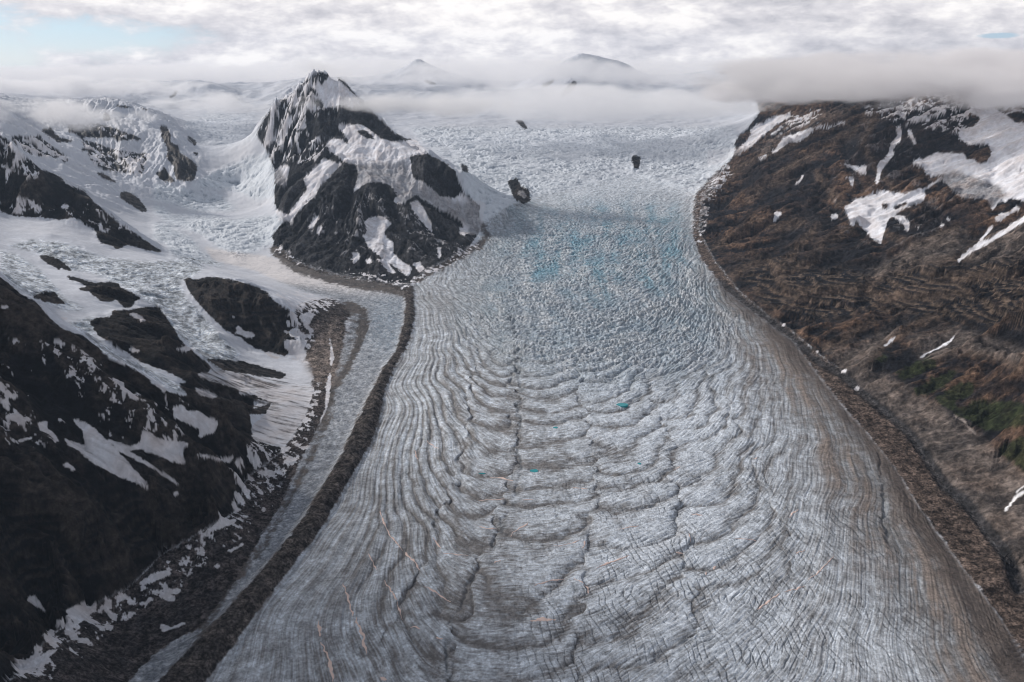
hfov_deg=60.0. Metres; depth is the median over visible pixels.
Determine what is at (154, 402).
dark mountain
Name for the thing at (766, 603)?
debris streak
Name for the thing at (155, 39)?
sky
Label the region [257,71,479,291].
snow capped mountain
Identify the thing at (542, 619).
debris streak
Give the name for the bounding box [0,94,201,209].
snowy mountain
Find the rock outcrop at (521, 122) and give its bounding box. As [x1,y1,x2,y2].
[516,119,527,128]
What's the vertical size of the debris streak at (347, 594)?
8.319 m
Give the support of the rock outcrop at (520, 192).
on the snowfield
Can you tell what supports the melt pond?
on the glacier at (576, 315)
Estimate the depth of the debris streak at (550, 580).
2109.68 m
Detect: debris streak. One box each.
[317,621,321,636]
[320,643,333,680]
[343,585,353,615]
[355,617,366,652]
[380,510,402,550]
[384,580,401,617]
[405,552,419,569]
[428,587,450,601]
[530,617,555,621]
[534,578,564,585]
[757,593,779,609]
[808,556,833,579]
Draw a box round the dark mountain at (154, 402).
[0,132,313,681]
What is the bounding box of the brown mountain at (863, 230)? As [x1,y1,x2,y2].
[699,59,1023,587]
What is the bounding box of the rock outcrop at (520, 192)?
[508,177,530,203]
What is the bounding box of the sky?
[0,0,1023,79]
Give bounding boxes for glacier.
[128,247,405,681]
[206,175,1023,681]
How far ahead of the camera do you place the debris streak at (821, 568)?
2160.51 m
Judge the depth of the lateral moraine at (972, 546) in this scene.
2620.86 m
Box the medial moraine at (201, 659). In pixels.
[158,284,414,681]
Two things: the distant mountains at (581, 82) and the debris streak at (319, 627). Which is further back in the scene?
the distant mountains at (581, 82)
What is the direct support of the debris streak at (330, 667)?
on the glacier at (576, 315)
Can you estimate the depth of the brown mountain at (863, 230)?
4697.42 m
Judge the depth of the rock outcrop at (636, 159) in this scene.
8211.62 m
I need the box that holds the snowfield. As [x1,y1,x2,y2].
[0,69,758,306]
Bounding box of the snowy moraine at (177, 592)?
[2,298,351,681]
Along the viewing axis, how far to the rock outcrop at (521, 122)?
10595.94 m
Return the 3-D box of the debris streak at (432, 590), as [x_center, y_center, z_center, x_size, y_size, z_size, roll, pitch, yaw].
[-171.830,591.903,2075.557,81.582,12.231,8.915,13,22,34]
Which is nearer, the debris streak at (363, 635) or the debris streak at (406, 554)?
the debris streak at (363, 635)
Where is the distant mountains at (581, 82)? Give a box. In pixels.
[0,53,755,112]
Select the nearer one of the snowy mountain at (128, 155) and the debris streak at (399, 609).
the debris streak at (399, 609)
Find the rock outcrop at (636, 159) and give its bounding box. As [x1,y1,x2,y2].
[632,155,640,168]
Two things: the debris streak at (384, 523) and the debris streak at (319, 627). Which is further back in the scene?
the debris streak at (384, 523)
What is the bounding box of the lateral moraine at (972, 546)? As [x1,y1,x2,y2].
[693,157,1023,656]
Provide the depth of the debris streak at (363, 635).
1941.65 m

